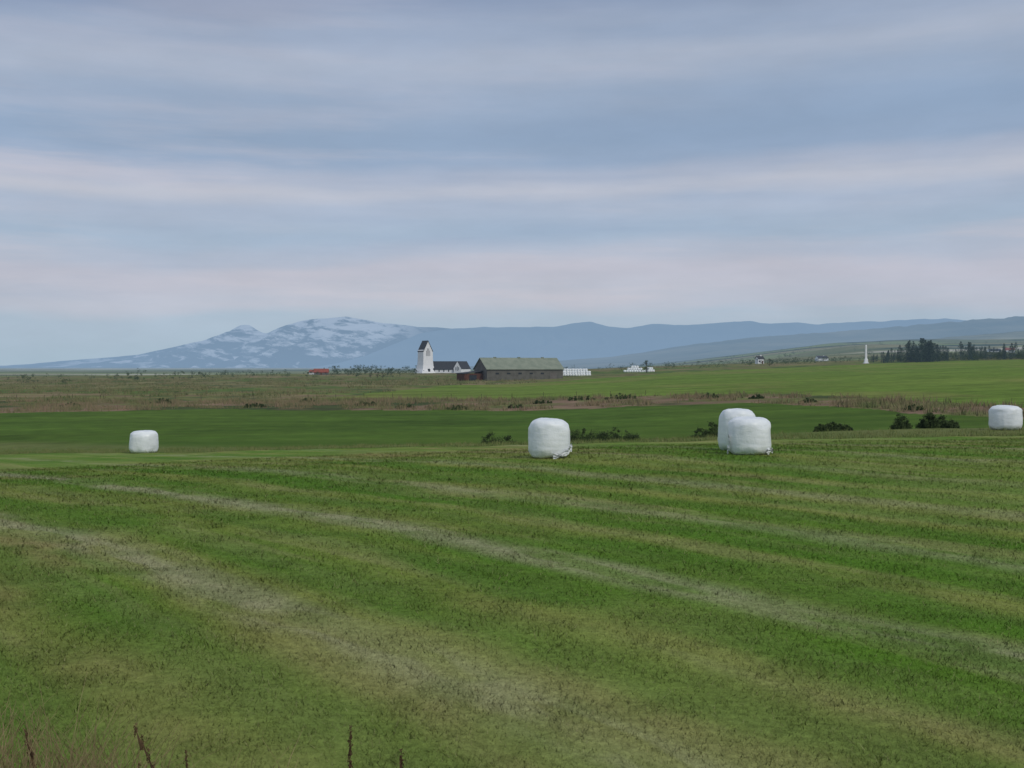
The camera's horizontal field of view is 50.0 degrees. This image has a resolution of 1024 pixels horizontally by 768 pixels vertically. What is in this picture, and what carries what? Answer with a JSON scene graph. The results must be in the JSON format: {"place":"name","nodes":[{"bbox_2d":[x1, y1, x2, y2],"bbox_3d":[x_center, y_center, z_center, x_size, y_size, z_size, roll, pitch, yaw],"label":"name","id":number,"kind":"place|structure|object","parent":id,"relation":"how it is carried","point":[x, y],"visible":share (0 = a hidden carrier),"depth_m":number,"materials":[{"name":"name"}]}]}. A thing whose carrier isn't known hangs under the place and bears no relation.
{"place":"outdoors","nodes":[
{"label":"outdoors","id":0,"kind":"place"},
{"bbox_2d":[0,317,449,367],"bbox_3d":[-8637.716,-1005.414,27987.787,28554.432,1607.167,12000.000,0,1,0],"label":"volcano mountain","id":1,"kind":"structure","parent":0,"point":[310,343],"depth_m":26478.36,"materials":[{"name":"blue stone"}]},
{"bbox_2d":[0,339,1023,767],"bbox_3d":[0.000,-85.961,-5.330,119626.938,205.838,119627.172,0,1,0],"label":"ground","id":2,"kind":"structure","parent":0,"point":[994,381],"depth_m":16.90,"materials":[{"name":"green plant"}]},
{"bbox_2d":[23,728,36,767],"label":"dock stalk","id":3,"kind":"object","parent":2,"relation":"on","point":[32,754],"visible":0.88,"depth_m":7.04,"materials":[{"name":"brown plant"}]},
{"bbox_2d":[129,430,158,452],"bbox_3d":[-21.212,3.342,63.259,1.582,1.360,1.629,1,1,33],"label":"hay bale","id":4,"kind":"object","parent":2,"relation":"on","point":[141,441],"visible":0.89,"depth_m":62.63},
{"bbox_2d":[133,722,155,767],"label":"dock stalk","id":5,"kind":"object","parent":2,"relation":"on","point":[141,744],"visible":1,"depth_m":6.93,"materials":[{"name":"brown plant"}]},
{"bbox_2d":[0,674,302,767],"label":"tall dry grass","id":6,"kind":"structure","parent":2,"relation":"on","point":[59,764],"depth_m":7.33,"materials":[{"name":"plant"}]},
{"bbox_2d":[149,397,171,403],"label":"willow bush","id":7,"kind":"object","parent":2,"relation":"on","point":[163,400],"visible":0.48,"depth_m":205.01,"materials":[{"name":"green plant"}]},
{"bbox_2d":[183,750,188,767],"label":"dock stalk","id":8,"kind":"object","parent":2,"relation":"on","point":[186,763],"visible":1,"depth_m":6.93,"materials":[{"name":"brown plant"}]},
{"bbox_2d":[3,364,423,394],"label":"distant treeline","id":9,"kind":"object","parent":2,"relation":"on","point":[390,370],"visible":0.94,"depth_m":740.04,"materials":[{"name":"green plant"}]},
{"bbox_2d":[243,403,265,407],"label":"willow bush","id":10,"kind":"object","parent":2,"relation":"on","point":[256,404],"visible":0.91,"depth_m":176.07,"materials":[{"name":"green plant"}]},
{"bbox_2d":[0,375,536,402],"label":"meadow grass","id":11,"kind":"structure","parent":2,"relation":"on","point":[188,388],"depth_m":401.29,"materials":[{"name":"plant"}]},
{"bbox_2d":[6,390,645,398],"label":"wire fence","id":12,"kind":"object","parent":2,"relation":"on","point":[324,394],"visible":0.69,"depth_m":227.38,"materials":[{"name":"green metal"}]},
{"bbox_2d":[347,725,352,767],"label":"dock stalk","id":13,"kind":"object","parent":2,"relation":"on","point":[350,754],"visible":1,"depth_m":6.93,"materials":[{"name":"brown plant"}]},
{"bbox_2d":[355,401,376,405],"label":"willow bush","id":14,"kind":"object","parent":2,"relation":"on","point":[372,404],"visible":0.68,"depth_m":177.71,"materials":[{"name":"green plant"}]},
{"bbox_2d":[399,748,403,767],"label":"dock stalk","id":15,"kind":"object","parent":2,"relation":"on","point":[401,760],"visible":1,"depth_m":6.93,"materials":[{"name":"brown plant"}]},
{"bbox_2d":[395,404,414,407],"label":"willow bush","id":16,"kind":"object","parent":2,"relation":"on","point":[410,406],"visible":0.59,"depth_m":167.76,"materials":[{"name":"green plant"}]},
{"bbox_2d":[416,341,470,372],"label":"white church","id":17,"kind":"structure","parent":2,"relation":"on","point":[426,363],"depth_m":820.47,"materials":[{"name":"paint"}]},
{"bbox_2d":[447,404,466,409],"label":"willow bush","id":18,"kind":"object","parent":2,"relation":"on","point":[456,407],"visible":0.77,"depth_m":157.83,"materials":[{"name":"green plant"}]},
{"bbox_2d":[481,432,500,443],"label":"willow bush","id":19,"kind":"object","parent":2,"relation":"on","point":[488,438],"visible":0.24,"depth_m":79.98,"materials":[{"name":"green plant"}]},
{"bbox_2d":[495,435,514,443],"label":"willow bush","id":20,"kind":"object","parent":2,"relation":"on","point":[507,438],"visible":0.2,"depth_m":80.22,"materials":[{"name":"green plant"}]},
{"bbox_2d":[456,357,564,380],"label":"barn","id":21,"kind":"structure","parent":2,"relation":"on","point":[495,369],"depth_m":491.94,"materials":[{"name":"green metal"}]},
{"bbox_2d":[550,373,556,378],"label":"side door","id":22,"kind":"structure","parent":21,"relation":"in","point":[552,375],"depth_m":498.03,"materials":[{"name":"grey metal"}]},
{"bbox_2d":[0,389,1023,416],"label":"rough grass","id":23,"kind":"structure","parent":2,"relation":"on","point":[875,402],"depth_m":171.77,"materials":[{"name":"plant"}]},
{"bbox_2d":[0,427,1023,454],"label":"margin grass","id":24,"kind":"structure","parent":2,"relation":"on","point":[361,445],"depth_m":54.83,"materials":[{"name":"green plant"}]},
{"bbox_2d":[508,403,522,407],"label":"willow bush","id":25,"kind":"object","parent":2,"relation":"on","point":[519,405],"visible":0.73,"depth_m":161.91,"materials":[{"name":"green plant"}]},
{"bbox_2d":[533,400,551,403],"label":"willow bush","id":26,"kind":"object","parent":2,"relation":"on","point":[539,402],"visible":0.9,"depth_m":174.75,"materials":[{"name":"green plant"}]},
{"bbox_2d":[528,418,572,458],"bbox_3d":[1.292,1.821,37.015,1.502,1.358,1.391,0,1,0],"label":"hay bale","id":27,"kind":"object","parent":2,"relation":"on","point":[548,437],"visible":1,"depth_m":36.47},
{"bbox_2d":[563,369,590,375],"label":"bale stack","id":28,"kind":"object","parent":2,"relation":"on","point":[576,372],"visible":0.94,"depth_m":540.14,"materials":[{"name":"white plastic"}]},
{"bbox_2d":[570,426,590,441],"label":"willow bush","id":29,"kind":"object","parent":2,"relation":"on","point":[573,436],"visible":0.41,"depth_m":81.99,"materials":[{"name":"green plant"}]},
{"bbox_2d":[567,395,594,400],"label":"willow bush","id":30,"kind":"object","parent":2,"relation":"on","point":[580,398],"visible":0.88,"depth_m":183.97,"materials":[{"name":"green plant"}]},
{"bbox_2d":[579,425,608,441],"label":"willow bush","id":31,"kind":"object","parent":2,"relation":"on","point":[598,436],"visible":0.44,"depth_m":79.96,"materials":[{"name":"green plant"}]},
{"bbox_2d":[600,424,628,440],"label":"willow bush","id":32,"kind":"object","parent":2,"relation":"on","point":[615,435],"visible":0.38,"depth_m":81.88,"materials":[{"name":"green plant"}]},
{"bbox_2d":[605,393,635,399],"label":"willow bush","id":33,"kind":"object","parent":2,"relation":"on","point":[620,397],"visible":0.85,"depth_m":182.07,"materials":[{"name":"green plant"}]},
{"bbox_2d":[623,430,639,440],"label":"willow bush","id":34,"kind":"object","parent":2,"relation":"on","point":[631,436],"visible":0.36,"depth_m":79.89,"materials":[{"name":"green plant"}]},
{"bbox_2d":[623,366,645,371],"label":"bale stack","id":35,"kind":"object","parent":2,"relation":"on","point":[634,369],"visible":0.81,"depth_m":599.95,"materials":[{"name":"white plastic"}]},
{"bbox_2d":[641,360,650,372],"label":"birch tree","id":36,"kind":"object","parent":2,"relation":"on","point":[645,362],"visible":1,"depth_m":559.93,"materials":[{"name":"green plant"}]},
{"bbox_2d":[645,367,654,371],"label":"bale stack","id":37,"kind":"object","parent":2,"relation":"on","point":[650,369],"visible":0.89,"depth_m":589.93,"materials":[{"name":"white plastic"}]},
{"bbox_2d":[687,424,707,437],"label":"willow bush","id":38,"kind":"object","parent":2,"relation":"on","point":[697,431],"visible":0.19,"depth_m":70.02,"materials":[{"name":"green plant"}]},
{"bbox_2d":[699,392,718,398],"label":"willow bush","id":39,"kind":"object","parent":2,"relation":"on","point":[713,396],"visible":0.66,"depth_m":167.71,"materials":[{"name":"green plant"}]},
{"bbox_2d":[701,421,717,436],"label":"willow bush","id":40,"kind":"object","parent":2,"relation":"on","point":[714,430],"visible":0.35,"depth_m":70.81,"materials":[{"name":"green plant"}]},
{"bbox_2d":[718,408,754,449],"bbox_3d":[8.097,1.654,39.423,1.356,1.549,1.347,0,1,-29],"label":"hay bale","id":41,"kind":"object","parent":2,"relation":"on","point":[726,416],"visible":0.48,"depth_m":39.06},
{"bbox_2d":[726,416,772,454],"bbox_3d":[7.898,1.739,36.628,1.534,1.292,1.386,0,1,0],"label":"hay bale","id":42,"kind":"object","parent":2,"relation":"on","point":[749,435],"visible":0.92,"depth_m":36.08},
{"bbox_2d":[748,394,764,398],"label":"willow bush","id":43,"kind":"object","parent":2,"relation":"on","point":[756,397],"visible":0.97,"depth_m":160.00,"materials":[{"name":"green plant"}]},
{"bbox_2d":[755,355,764,363],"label":"white farmhouse","id":44,"kind":"object","parent":2,"relation":"on","point":[759,359],"visible":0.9,"depth_m":778.16,"materials":[{"name":"paint"}]},
{"bbox_2d":[563,351,1023,370],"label":"distant treeline","id":45,"kind":"object","parent":2,"relation":"on","point":[977,356],"visible":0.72,"depth_m":701.97,"materials":[{"name":"green plant"}]},
{"bbox_2d":[803,398,816,402],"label":"willow bush","id":46,"kind":"object","parent":2,"relation":"on","point":[807,400],"visible":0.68,"depth_m":139.70,"materials":[{"name":"green plant"}]},
{"bbox_2d":[813,423,827,431],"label":"willow bush","id":47,"kind":"object","parent":2,"relation":"on","point":[821,428],"visible":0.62,"depth_m":65.83,"materials":[{"name":"green plant"}]},
{"bbox_2d":[815,355,827,360],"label":"white farmhouse","id":48,"kind":"object","parent":2,"relation":"on","point":[817,357],"visible":0.7,"depth_m":1896.26,"materials":[{"name":"stone"}]},
{"bbox_2d":[641,340,1017,366],"bbox_3d":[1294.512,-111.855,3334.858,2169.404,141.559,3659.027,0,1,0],"label":"distant woodland","id":49,"kind":"object","parent":2,"relation":"on","point":[812,360],"visible":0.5,"depth_m":3061.80,"materials":[{"name":"green plant"}]},
{"bbox_2d":[825,421,840,430],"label":"willow bush","id":50,"kind":"object","parent":2,"relation":"on","point":[833,426],"visible":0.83,"depth_m":65.88,"materials":[{"name":"green plant"}]},
{"bbox_2d":[839,422,853,430],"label":"willow bush","id":51,"kind":"object","parent":2,"relation":"on","point":[844,427],"visible":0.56,"depth_m":66.77,"materials":[{"name":"green plant"}]},
{"bbox_2d":[864,345,867,362],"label":"white monument","id":52,"kind":"object","parent":2,"relation":"on","point":[865,360],"visible":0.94,"depth_m":599.37,"materials":[{"name":"white concrete"}]},
{"bbox_2d":[888,413,912,429],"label":"willow bush","id":53,"kind":"object","parent":2,"relation":"on","point":[901,423],"visible":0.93,"depth_m":65.88,"materials":[{"name":"green plant"}]},
{"bbox_2d":[902,404,924,410],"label":"willow bush","id":54,"kind":"object","parent":2,"relation":"on","point":[917,408],"visible":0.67,"depth_m":111.95,"materials":[{"name":"green plant"}]},
{"bbox_2d":[915,412,940,428],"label":"willow bush","id":55,"kind":"object","parent":2,"relation":"on","point":[932,421],"visible":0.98,"depth_m":65.86,"materials":[{"name":"green plant"}]},
{"bbox_2d":[936,414,947,427],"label":"willow bush","id":56,"kind":"object","parent":2,"relation":"on","point":[941,418],"visible":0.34,"depth_m":66.79,"materials":[{"name":"green plant"}]},
{"bbox_2d":[869,338,1023,362],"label":"conifer grove","id":57,"kind":"object","parent":2,"relation":"on","point":[926,354],"visible":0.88,"depth_m":611.80,"materials":[{"name":"green plant"}]},
{"bbox_2d":[942,417,959,427],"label":"willow bush","id":58,"kind":"object","parent":2,"relation":"on","point":[950,424],"visible":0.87,"depth_m":65.88,"materials":[{"name":"green plant"}]},
{"bbox_2d":[988,405,1022,429],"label":"hay bale","id":59,"kind":"object","parent":2,"relation":"on","point":[1007,417],"visible":0.89,"depth_m":55.99},
{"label":"walls","id":60,"kind":"object","parent":2,"relation":"on","visible":0},
{"bbox_2d":[313,369,328,372],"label":"roof","id":61,"kind":"structure","parent":60,"relation":"on","point":[322,370],"depth_m":777.47,"materials":[{"name":"red metal"}]},
{"bbox_2d":[0,0,1023,365],"label":"sky","id":62,"kind":"structure","parent":0,"point":[173,173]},
{"bbox_2d":[311,318,966,367],"bbox_3d":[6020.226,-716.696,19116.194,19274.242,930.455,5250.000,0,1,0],"label":"distant ridge","id":63,"kind":"structure","parent":0,"point":[571,341],"depth_m":19182.43,"materials":[{"name":"blue stone"}]},
{"bbox_2d":[406,316,1023,369],"bbox_3d":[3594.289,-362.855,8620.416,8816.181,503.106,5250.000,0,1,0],"label":"hills","id":64,"kind":"structure","parent":0,"point":[778,342],"depth_m":8960.17,"materials":[{"name":"blue stone"}]},
{"bbox_2d":[630,331,1023,366],"bbox_3d":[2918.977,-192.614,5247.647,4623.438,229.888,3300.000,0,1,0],"label":"heath hills","id":65,"kind":"structure","parent":0,"point":[1014,335],"depth_m":5699.94,"materials":[{"name":"green plant"}]}
]}

